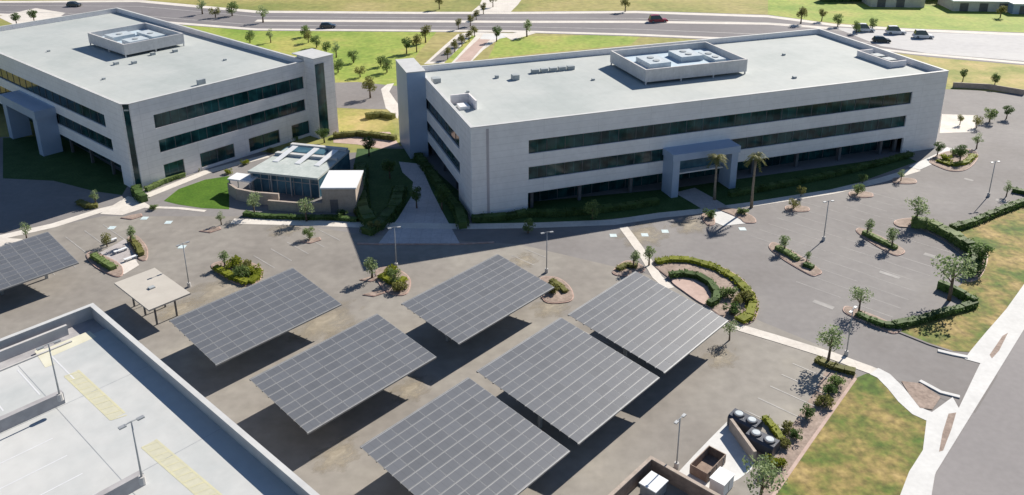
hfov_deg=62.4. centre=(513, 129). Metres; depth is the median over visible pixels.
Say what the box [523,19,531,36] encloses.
slim tree
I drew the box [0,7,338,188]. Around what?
office building
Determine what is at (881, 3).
dock door
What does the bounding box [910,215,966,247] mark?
hedge
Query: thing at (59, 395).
street lamp
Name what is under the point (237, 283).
kerb
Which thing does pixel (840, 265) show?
parking marking
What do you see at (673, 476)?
trash enclosure
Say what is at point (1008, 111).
dark tree
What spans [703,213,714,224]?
planting bed
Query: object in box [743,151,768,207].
palm tree
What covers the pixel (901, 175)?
tree
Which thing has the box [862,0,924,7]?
warehouse
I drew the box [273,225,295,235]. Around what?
worn asphalt
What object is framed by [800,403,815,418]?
shrub
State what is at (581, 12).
highway shoulder
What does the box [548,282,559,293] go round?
shrub
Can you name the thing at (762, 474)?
shade tree
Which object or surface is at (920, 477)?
pavement
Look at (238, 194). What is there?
garden wall
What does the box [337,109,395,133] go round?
grass verge
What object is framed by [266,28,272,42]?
tree
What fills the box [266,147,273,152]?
shrub
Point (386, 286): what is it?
planting bed
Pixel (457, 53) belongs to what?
grass verge
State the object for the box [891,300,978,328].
hedge
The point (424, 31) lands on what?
olive tree
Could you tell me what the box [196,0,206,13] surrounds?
tree
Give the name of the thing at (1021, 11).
dock door
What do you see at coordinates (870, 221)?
slim tree
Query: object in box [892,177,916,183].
kerb
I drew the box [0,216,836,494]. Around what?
parking lot
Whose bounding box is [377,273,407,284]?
hedge
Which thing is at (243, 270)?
shrub
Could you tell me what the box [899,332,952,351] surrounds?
kerb
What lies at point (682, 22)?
highway median
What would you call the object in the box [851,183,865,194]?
tree
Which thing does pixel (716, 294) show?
hedge
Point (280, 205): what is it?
garden wall
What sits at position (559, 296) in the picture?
planting bed
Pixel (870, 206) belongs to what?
parking marking
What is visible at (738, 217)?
kerb
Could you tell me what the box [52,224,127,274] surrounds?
parking marking
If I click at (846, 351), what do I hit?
street lamp
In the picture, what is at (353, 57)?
tree
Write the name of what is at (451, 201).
hedge
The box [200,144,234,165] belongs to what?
window
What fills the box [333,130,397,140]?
hedge
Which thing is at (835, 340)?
shade tree
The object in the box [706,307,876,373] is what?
footpath
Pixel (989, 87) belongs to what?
garden wall
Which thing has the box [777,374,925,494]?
lawn
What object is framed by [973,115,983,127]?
tree
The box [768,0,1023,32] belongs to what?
grass verge
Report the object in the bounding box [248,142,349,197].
pavilion
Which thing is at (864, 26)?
van
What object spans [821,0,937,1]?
tree belt
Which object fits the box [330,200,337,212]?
door
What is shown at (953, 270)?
shade tree
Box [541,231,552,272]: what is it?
street lamp
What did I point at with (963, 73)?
dark tree
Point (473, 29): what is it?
olive tree
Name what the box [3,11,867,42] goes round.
lane marking
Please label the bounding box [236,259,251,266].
shrub
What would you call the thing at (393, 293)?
kerb
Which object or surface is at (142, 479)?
street lamp
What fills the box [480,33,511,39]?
footpath
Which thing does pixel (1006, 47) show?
street
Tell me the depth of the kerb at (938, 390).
88.92 m
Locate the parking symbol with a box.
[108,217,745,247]
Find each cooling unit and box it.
[727,408,762,433]
[745,427,780,456]
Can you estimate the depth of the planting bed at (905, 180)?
141.19 m
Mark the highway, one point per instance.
(170, 13)
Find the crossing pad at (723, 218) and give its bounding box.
[714,210,744,225]
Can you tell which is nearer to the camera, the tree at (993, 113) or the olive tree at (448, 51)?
the tree at (993, 113)
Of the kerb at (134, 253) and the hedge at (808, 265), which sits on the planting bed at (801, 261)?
the hedge at (808, 265)
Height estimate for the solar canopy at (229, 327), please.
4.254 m
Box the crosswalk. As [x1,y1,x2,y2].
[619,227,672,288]
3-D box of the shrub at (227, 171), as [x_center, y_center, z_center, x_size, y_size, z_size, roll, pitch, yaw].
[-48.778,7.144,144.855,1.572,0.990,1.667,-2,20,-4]
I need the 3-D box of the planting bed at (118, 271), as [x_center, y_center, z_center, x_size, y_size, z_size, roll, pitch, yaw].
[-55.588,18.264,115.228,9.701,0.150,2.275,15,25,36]
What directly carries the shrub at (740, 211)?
on the planting bed at (746, 217)
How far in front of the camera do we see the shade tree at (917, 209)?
124.66 m
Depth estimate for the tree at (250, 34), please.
231.43 m
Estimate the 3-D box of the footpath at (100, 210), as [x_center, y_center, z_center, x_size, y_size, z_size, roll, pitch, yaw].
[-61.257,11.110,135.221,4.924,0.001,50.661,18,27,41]
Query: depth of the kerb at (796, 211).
130.21 m
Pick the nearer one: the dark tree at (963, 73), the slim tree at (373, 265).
the slim tree at (373, 265)
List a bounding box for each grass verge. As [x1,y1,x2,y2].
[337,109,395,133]
[445,36,473,62]
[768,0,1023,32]
[929,57,1023,92]
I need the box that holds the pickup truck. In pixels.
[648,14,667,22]
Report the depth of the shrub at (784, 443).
80.88 m
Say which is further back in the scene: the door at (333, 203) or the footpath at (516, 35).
the footpath at (516, 35)
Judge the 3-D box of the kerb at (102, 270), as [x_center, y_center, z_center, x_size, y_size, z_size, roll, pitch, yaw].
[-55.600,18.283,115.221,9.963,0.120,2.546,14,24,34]
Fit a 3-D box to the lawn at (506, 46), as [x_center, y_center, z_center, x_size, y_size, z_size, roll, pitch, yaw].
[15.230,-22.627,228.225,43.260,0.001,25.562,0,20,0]
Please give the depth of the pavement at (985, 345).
99.36 m
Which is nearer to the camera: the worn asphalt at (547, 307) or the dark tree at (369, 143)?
the worn asphalt at (547, 307)
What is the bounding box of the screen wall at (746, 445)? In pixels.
[729,418,756,462]
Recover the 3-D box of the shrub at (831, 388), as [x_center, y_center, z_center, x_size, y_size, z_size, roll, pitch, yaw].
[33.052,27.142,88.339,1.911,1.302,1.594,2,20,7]
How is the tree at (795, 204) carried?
on the planting bed at (800, 208)
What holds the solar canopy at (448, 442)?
on the parking lot at (701, 391)
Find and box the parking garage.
[0,303,319,494]
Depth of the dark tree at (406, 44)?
219.76 m
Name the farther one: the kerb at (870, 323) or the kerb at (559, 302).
the kerb at (559, 302)
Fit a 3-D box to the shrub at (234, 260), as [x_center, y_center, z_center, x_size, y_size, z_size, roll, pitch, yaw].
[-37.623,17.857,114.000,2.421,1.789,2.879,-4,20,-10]
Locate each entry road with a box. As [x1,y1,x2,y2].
[430,36,465,61]
[455,38,489,61]
[472,0,520,11]
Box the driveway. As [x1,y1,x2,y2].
[842,326,997,412]
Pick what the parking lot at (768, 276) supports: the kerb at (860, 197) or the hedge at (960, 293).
the kerb at (860, 197)
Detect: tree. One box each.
[10,13,20,23]
[19,222,31,237]
[27,9,37,20]
[89,189,98,202]
[100,232,110,246]
[127,225,135,241]
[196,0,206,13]
[208,7,220,17]
[216,211,224,224]
[218,250,229,265]
[225,1,239,15]
[245,30,254,42]
[246,192,262,211]
[256,5,268,22]
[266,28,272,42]
[296,197,314,221]
[300,25,309,35]
[302,227,315,238]
[303,30,311,42]
[309,35,321,47]
[315,127,329,142]
[321,41,330,51]
[331,41,339,57]
[334,58,345,72]
[347,50,358,62]
[353,65,366,76]
[360,136,375,155]
[361,76,376,97]
[363,257,377,277]
[367,220,380,229]
[375,55,384,66]
[381,159,395,178]
[382,58,392,72]
[386,267,400,283]
[402,37,412,53]
[409,186,420,207]
[411,34,421,51]
[420,25,431,42]
[433,187,449,209]
[434,0,442,8]
[444,47,451,58]
[450,39,457,51]
[455,18,461,29]
[457,34,465,45]
[465,30,473,41]
[467,14,474,25]
[470,26,478,36]
[473,9,479,19]
[480,2,485,13]
[492,25,501,41]
[522,217,535,233]
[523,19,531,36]
[583,199,600,218]
[620,0,630,11]
[630,250,640,264]
[643,246,656,265]
[705,153,728,199]
[722,320,739,340]
[742,453,787,494]
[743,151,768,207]
[778,235,790,248]
[788,198,800,208]
[796,6,807,23]
[797,185,806,195]
[815,324,845,360]
[818,9,827,20]
[833,14,843,26]
[848,286,873,311]
[851,20,860,32]
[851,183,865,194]
[858,173,867,182]
[865,218,875,232]
[869,18,877,27]
[886,227,900,245]
[898,169,904,180]
[904,195,929,216]
[930,252,977,300]
[934,141,944,154]
[955,145,968,160]
[957,114,963,124]
[960,69,967,80]
[971,132,983,148]
[971,242,994,260]
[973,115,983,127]
[984,107,998,121]
[991,73,1000,84]
[996,5,1007,17]
[1002,105,1015,118]
[1003,181,1012,196]
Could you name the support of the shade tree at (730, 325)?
on the parking lot at (701, 391)
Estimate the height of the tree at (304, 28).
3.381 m
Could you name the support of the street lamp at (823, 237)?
on the parking lot at (768, 276)
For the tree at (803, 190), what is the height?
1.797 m
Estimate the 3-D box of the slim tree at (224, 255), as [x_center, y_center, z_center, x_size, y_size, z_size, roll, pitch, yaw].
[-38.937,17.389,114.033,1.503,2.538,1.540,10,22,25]
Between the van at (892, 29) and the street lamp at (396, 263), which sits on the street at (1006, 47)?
the van at (892, 29)
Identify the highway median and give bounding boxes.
[255,20,833,28]
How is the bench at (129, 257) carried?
on the courtyard paving at (119, 256)
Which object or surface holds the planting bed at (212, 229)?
on the parking lot at (701, 391)
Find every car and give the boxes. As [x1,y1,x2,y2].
[66,1,81,6]
[319,22,335,28]
[872,36,890,42]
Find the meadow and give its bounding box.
[183,25,435,85]
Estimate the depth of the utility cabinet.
75.36 m
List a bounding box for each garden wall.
[227,182,279,204]
[268,200,322,211]
[952,82,1023,94]
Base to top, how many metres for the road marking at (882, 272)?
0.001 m
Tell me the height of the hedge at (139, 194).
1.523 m
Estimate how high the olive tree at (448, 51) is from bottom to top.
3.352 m
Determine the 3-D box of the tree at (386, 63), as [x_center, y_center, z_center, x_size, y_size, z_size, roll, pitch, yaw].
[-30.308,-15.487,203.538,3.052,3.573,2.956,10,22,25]
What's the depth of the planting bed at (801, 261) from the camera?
115.17 m
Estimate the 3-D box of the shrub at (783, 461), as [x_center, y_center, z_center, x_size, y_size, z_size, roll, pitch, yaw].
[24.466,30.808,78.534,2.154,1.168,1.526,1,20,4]
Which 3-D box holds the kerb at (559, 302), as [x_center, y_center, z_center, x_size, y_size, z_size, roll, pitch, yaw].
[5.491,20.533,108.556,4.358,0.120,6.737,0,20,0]
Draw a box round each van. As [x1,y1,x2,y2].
[855,23,874,31]
[885,25,906,34]
[912,29,933,38]
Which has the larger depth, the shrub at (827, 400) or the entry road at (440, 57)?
the entry road at (440, 57)
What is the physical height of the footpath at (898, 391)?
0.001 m
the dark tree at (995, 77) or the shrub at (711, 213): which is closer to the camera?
the shrub at (711, 213)
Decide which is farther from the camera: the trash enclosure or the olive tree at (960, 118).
the olive tree at (960, 118)
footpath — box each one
[0,8,64,23]
[0,154,268,238]
[0,238,22,246]
[101,196,149,214]
[145,206,205,211]
[230,209,697,228]
[381,83,397,118]
[425,32,497,63]
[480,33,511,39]
[503,31,533,39]
[678,188,727,210]
[695,168,919,213]
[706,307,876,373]
[871,368,930,419]
[909,147,951,169]
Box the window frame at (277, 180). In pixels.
[252,173,319,197]
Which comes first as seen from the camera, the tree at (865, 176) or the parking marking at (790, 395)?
the parking marking at (790, 395)
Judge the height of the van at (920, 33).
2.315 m
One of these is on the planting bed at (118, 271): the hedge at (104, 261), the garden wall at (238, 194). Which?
the hedge at (104, 261)
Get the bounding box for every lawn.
[3,136,126,194]
[164,176,228,208]
[353,149,469,223]
[476,158,916,223]
[489,35,638,57]
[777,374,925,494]
[901,206,1023,351]
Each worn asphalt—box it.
[161,302,191,318]
[195,280,242,303]
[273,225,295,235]
[299,309,348,337]
[320,444,352,469]
[398,381,423,400]
[516,256,532,266]
[540,302,562,315]
[631,227,658,242]
[680,219,701,231]
[710,350,731,366]
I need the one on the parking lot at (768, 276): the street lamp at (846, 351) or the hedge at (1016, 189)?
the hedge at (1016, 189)
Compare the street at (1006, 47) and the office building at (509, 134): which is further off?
the street at (1006, 47)
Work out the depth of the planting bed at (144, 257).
119.16 m
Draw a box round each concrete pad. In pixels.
[679,422,753,487]
[940,114,974,132]
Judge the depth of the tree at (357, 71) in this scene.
199.53 m
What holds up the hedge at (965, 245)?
on the planting bed at (904, 223)
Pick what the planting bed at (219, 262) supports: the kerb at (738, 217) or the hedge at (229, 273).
the hedge at (229, 273)
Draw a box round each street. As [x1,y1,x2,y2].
[834,27,1023,60]
[932,330,1023,494]
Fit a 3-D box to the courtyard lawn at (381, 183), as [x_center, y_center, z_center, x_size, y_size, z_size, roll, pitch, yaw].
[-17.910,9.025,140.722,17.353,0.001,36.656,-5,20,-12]
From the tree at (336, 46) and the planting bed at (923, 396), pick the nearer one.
the planting bed at (923, 396)
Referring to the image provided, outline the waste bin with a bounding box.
[639,471,668,494]
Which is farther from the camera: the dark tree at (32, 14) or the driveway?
the dark tree at (32, 14)
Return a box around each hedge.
[74,199,97,208]
[89,252,117,270]
[127,237,144,256]
[130,184,149,202]
[143,172,185,191]
[211,263,263,285]
[242,210,357,221]
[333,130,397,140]
[353,162,377,224]
[359,185,407,235]
[364,111,395,119]
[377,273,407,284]
[413,152,469,228]
[471,197,659,222]
[548,278,568,292]
[615,262,637,270]
[654,255,758,323]
[668,268,721,307]
[727,150,914,196]
[760,414,784,440]
[774,245,800,260]
[802,260,814,269]
[813,355,855,375]
[855,311,897,328]
[861,230,897,249]
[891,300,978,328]
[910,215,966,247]
[935,153,977,166]
[936,279,978,301]
[948,198,1023,230]
[957,238,986,277]
[1012,186,1023,194]
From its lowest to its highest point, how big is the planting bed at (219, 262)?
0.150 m
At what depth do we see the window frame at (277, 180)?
136.42 m
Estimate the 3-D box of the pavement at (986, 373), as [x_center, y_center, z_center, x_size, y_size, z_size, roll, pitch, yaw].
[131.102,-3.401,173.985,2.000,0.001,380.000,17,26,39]
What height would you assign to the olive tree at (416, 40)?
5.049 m
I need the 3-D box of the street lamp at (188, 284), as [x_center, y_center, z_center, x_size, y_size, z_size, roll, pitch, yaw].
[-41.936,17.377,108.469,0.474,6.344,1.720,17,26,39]
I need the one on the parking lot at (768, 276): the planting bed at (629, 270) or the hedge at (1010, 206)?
the planting bed at (629, 270)
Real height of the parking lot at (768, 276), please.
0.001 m
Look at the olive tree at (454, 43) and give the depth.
220.99 m
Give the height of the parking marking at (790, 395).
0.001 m
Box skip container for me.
[689,446,725,481]
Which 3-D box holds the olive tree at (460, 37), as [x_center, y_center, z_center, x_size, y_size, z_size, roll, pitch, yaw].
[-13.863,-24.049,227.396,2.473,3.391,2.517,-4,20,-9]
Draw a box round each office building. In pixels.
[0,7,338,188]
[395,28,948,215]
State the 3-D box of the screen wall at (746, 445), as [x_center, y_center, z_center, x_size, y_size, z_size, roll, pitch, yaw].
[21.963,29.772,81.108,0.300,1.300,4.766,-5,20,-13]
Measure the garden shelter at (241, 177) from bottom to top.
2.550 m
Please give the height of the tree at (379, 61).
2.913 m
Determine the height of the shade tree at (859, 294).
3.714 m
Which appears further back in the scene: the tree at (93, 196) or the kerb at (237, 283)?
the tree at (93, 196)
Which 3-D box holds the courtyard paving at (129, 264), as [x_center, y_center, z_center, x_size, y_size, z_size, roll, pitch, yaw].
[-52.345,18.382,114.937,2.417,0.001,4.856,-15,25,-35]
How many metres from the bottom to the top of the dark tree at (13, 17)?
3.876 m
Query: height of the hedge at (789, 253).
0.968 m
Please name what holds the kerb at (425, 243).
on the parking lot at (701, 391)
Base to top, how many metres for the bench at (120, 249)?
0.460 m
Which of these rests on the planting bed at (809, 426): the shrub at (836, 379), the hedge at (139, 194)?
the shrub at (836, 379)
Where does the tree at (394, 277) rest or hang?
on the planting bed at (386, 286)
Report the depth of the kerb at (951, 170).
146.99 m
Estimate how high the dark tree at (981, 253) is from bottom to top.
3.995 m
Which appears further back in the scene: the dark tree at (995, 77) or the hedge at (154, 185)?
the dark tree at (995, 77)
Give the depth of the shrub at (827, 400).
86.61 m
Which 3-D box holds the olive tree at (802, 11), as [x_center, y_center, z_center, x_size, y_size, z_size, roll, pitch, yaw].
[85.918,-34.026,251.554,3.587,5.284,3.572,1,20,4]
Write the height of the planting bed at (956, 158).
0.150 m
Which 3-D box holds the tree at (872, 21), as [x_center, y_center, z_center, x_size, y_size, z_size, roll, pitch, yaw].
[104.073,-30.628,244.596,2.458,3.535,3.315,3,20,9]
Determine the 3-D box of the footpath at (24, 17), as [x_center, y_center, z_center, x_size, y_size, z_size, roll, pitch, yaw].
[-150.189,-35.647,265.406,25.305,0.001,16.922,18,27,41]
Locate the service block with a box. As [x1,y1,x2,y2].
[320,170,363,212]
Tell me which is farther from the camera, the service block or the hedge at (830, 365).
the service block
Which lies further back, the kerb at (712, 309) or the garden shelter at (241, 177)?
the garden shelter at (241, 177)
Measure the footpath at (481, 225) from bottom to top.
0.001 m
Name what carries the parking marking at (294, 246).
on the parking lot at (701, 391)
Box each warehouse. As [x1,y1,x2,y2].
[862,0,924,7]
[937,0,1017,11]
[1006,0,1023,13]
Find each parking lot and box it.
[0,92,1023,494]
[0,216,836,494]
[335,82,397,108]
[945,89,1023,195]
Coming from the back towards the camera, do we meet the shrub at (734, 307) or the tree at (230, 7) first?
the tree at (230, 7)
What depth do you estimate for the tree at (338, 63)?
203.30 m
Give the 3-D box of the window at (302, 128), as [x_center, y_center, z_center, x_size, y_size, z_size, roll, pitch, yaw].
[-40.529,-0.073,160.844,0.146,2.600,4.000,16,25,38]
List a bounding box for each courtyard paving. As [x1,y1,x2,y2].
[100,239,136,262]
[119,257,138,273]
[333,132,399,147]
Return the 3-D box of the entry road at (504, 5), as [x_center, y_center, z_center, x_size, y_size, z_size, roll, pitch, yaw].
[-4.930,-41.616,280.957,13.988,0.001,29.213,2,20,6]
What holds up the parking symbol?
on the parking lot at (701, 391)
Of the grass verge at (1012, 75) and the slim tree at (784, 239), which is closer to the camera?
the slim tree at (784, 239)
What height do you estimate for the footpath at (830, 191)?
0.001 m
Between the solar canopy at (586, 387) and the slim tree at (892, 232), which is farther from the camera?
the slim tree at (892, 232)
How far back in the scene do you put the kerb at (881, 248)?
119.02 m
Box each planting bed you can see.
[87,252,122,275]
[121,213,140,218]
[128,236,146,259]
[200,226,219,231]
[212,260,261,284]
[301,237,319,242]
[361,275,378,280]
[365,290,383,294]
[376,267,409,293]
[541,276,572,302]
[613,261,643,274]
[654,262,756,323]
[672,278,711,305]
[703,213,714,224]
[718,208,754,221]
[763,372,856,494]
[770,242,820,274]
[786,205,808,210]
[844,306,899,332]
[850,191,872,196]
[857,228,903,254]
[893,178,915,182]
[895,218,986,280]
[902,381,939,408]
[930,149,976,170]
[939,413,955,451]
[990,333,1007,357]
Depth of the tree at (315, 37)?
226.07 m
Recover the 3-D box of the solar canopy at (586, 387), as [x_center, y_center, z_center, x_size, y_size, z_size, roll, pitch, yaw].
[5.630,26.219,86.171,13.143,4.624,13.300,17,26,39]
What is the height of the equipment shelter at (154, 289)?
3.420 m
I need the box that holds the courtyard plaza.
[379,162,458,242]
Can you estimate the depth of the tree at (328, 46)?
220.28 m
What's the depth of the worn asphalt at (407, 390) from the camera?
89.33 m
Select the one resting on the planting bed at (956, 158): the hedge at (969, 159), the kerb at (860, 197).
the hedge at (969, 159)
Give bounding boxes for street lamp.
[36,339,63,401]
[118,415,146,485]
[176,241,190,287]
[388,226,400,266]
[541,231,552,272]
[674,413,686,468]
[822,200,833,240]
[844,306,856,355]
[987,161,999,196]
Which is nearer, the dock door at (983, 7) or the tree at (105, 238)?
the tree at (105, 238)
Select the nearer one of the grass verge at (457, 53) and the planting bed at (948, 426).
the planting bed at (948, 426)
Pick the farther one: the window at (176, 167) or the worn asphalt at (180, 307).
the window at (176, 167)
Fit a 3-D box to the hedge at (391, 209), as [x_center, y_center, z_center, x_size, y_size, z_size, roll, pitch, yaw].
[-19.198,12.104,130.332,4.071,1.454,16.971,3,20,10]
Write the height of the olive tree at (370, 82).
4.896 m
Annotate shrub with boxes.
[149,204,157,209]
[224,168,232,174]
[225,254,242,268]
[232,264,250,277]
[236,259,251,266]
[240,159,249,164]
[248,263,260,275]
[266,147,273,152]
[336,209,348,216]
[383,263,397,274]
[392,279,408,291]
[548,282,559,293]
[702,208,715,218]
[720,286,737,297]
[723,301,741,315]
[732,296,742,304]
[735,290,754,301]
[737,207,748,214]
[758,460,777,474]
[765,454,786,467]
[776,436,790,448]
[781,420,793,434]
[789,428,803,440]
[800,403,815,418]
[814,394,835,407]
[821,381,839,394]
[828,373,845,387]
[939,154,952,161]
[949,147,958,155]
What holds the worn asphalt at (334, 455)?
on the parking lot at (701, 391)
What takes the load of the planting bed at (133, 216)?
on the parking lot at (701, 391)
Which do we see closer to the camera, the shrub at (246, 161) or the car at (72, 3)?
the shrub at (246, 161)
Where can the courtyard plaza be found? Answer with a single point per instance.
(428, 210)
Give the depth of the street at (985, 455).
81.12 m
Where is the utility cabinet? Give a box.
[709,466,734,494]
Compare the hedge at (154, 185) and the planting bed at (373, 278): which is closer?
the planting bed at (373, 278)
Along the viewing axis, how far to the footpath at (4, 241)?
121.80 m
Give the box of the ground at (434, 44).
[0,0,1002,419]
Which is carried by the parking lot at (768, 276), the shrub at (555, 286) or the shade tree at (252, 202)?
the shade tree at (252, 202)
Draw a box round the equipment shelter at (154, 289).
[114,268,190,324]
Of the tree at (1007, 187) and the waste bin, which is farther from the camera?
the tree at (1007, 187)
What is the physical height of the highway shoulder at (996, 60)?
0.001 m
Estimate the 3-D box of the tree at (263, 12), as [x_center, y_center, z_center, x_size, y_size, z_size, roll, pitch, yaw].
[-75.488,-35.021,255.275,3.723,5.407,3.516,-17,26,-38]
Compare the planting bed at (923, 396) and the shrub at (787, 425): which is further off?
the planting bed at (923, 396)
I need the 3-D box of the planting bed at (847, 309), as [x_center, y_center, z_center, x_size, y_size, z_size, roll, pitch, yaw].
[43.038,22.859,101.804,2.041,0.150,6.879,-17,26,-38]
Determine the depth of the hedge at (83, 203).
132.10 m
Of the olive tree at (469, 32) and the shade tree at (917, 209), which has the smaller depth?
the shade tree at (917, 209)
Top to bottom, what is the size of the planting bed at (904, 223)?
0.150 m
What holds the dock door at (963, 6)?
in the warehouse at (976, 5)
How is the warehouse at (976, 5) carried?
on the grass verge at (935, 17)
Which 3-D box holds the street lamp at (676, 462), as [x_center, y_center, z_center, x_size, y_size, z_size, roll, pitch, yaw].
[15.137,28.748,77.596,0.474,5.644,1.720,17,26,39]
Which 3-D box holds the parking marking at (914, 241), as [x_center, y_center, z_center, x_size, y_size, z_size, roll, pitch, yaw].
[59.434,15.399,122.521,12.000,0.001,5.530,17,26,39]
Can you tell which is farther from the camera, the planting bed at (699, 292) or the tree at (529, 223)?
the tree at (529, 223)
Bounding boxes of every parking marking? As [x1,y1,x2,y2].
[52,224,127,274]
[255,230,339,267]
[745,363,827,429]
[753,201,863,257]
[796,239,882,297]
[845,191,896,228]
[852,256,934,316]
[877,218,958,254]
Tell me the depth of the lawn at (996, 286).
108.84 m
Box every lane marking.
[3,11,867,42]
[13,5,841,30]
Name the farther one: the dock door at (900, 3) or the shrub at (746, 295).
the dock door at (900, 3)
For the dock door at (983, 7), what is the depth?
267.78 m
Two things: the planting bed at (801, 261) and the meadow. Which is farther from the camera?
the meadow
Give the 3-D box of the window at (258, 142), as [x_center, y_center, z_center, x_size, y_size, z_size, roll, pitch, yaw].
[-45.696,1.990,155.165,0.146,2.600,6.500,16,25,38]
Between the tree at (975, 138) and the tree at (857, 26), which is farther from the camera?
the tree at (857, 26)
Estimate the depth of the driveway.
93.78 m
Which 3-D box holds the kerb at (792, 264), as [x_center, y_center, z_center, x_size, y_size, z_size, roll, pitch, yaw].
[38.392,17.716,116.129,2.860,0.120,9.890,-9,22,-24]
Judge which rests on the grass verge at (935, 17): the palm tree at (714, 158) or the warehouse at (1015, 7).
the warehouse at (1015, 7)
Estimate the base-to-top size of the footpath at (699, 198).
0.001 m
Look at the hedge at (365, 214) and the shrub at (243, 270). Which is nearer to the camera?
the shrub at (243, 270)
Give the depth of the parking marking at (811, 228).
124.84 m
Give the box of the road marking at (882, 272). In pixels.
[813,178,1008,308]
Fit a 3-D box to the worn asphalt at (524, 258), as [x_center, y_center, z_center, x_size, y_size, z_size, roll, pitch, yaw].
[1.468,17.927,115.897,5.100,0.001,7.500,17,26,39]
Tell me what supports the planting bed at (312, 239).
on the parking lot at (701, 391)
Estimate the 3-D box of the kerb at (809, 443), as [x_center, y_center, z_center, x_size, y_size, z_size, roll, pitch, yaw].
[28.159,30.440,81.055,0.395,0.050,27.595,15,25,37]
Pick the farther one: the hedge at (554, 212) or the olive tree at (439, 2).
the olive tree at (439, 2)
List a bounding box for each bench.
[113,247,126,253]
[123,254,137,261]
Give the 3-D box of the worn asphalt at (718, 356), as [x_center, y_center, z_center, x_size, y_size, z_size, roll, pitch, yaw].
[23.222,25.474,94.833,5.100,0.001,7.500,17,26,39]
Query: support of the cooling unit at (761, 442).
on the parking lot at (701, 391)
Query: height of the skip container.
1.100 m
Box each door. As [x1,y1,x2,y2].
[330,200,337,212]
[877,0,885,6]
[896,0,904,6]
[959,3,968,10]
[979,3,988,11]
[1019,6,1023,13]
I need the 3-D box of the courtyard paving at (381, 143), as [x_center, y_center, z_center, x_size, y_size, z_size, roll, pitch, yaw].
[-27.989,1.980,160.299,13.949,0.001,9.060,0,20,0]
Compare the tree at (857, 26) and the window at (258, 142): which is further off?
the tree at (857, 26)
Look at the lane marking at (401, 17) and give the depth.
261.96 m
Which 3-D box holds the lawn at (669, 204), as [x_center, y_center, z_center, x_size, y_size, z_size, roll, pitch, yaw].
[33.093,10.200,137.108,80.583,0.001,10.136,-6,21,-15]
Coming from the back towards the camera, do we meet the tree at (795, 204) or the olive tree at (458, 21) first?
the olive tree at (458, 21)
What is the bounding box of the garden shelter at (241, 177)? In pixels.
[227,173,257,189]
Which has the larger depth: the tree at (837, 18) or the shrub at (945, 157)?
the tree at (837, 18)
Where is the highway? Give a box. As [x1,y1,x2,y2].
[0,0,1023,64]
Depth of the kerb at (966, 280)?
112.81 m
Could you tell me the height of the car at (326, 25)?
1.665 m
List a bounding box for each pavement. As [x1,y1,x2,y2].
[900,397,962,494]
[936,305,1023,470]
[965,285,1023,363]
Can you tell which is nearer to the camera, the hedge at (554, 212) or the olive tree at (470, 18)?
the hedge at (554, 212)
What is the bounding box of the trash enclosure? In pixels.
[608,456,719,494]
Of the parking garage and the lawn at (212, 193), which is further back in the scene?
the lawn at (212, 193)
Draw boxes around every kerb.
[86,251,122,276]
[127,235,147,260]
[211,260,262,285]
[357,241,493,244]
[376,266,410,295]
[540,276,573,303]
[612,260,644,275]
[653,261,757,324]
[717,207,755,223]
[769,242,821,275]
[772,378,856,494]
[785,205,809,211]
[843,306,901,333]
[849,191,872,197]
[856,228,904,255]
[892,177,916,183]
[894,218,987,281]
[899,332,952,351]
[919,380,959,398]
[929,149,977,171]
[938,349,967,357]
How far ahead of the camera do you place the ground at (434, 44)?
275.10 m
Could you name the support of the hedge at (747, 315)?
on the planting bed at (721, 280)
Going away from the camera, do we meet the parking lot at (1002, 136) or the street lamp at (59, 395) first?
the street lamp at (59, 395)
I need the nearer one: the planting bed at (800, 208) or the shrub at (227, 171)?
the planting bed at (800, 208)
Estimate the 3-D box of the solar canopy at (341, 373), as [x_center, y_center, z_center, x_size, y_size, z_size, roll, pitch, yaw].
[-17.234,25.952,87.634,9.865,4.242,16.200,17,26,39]
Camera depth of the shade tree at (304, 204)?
126.52 m
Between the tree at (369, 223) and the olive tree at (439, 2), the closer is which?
the tree at (369, 223)
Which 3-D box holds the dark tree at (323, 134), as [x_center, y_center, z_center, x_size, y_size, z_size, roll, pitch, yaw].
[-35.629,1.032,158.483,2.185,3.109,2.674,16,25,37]
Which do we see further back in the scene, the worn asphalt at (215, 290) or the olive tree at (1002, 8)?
the olive tree at (1002, 8)
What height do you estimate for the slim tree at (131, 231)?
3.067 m
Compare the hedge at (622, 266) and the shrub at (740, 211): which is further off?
the shrub at (740, 211)
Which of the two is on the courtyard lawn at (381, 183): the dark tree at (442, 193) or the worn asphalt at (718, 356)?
the dark tree at (442, 193)
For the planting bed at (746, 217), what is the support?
on the parking lot at (768, 276)
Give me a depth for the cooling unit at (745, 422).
82.96 m
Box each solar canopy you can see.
[0,232,78,294]
[169,268,341,365]
[249,314,436,434]
[360,377,569,494]
[401,254,553,344]
[476,317,659,444]
[568,271,728,373]
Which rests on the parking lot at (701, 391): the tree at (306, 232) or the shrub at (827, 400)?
the tree at (306, 232)
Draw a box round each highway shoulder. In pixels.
[0,0,1023,34]
[0,13,1023,63]
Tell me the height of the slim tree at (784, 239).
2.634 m
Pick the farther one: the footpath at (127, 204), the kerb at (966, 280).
the footpath at (127, 204)
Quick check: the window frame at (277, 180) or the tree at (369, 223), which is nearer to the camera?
the tree at (369, 223)
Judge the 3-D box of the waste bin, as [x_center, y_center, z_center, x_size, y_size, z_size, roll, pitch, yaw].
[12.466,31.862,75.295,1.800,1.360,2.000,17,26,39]
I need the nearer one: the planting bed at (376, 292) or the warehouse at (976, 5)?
the planting bed at (376, 292)
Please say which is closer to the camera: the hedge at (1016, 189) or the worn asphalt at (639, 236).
the worn asphalt at (639, 236)
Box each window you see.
[164,159,184,176]
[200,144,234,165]
[249,130,279,151]
[292,121,308,136]
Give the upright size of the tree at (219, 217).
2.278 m

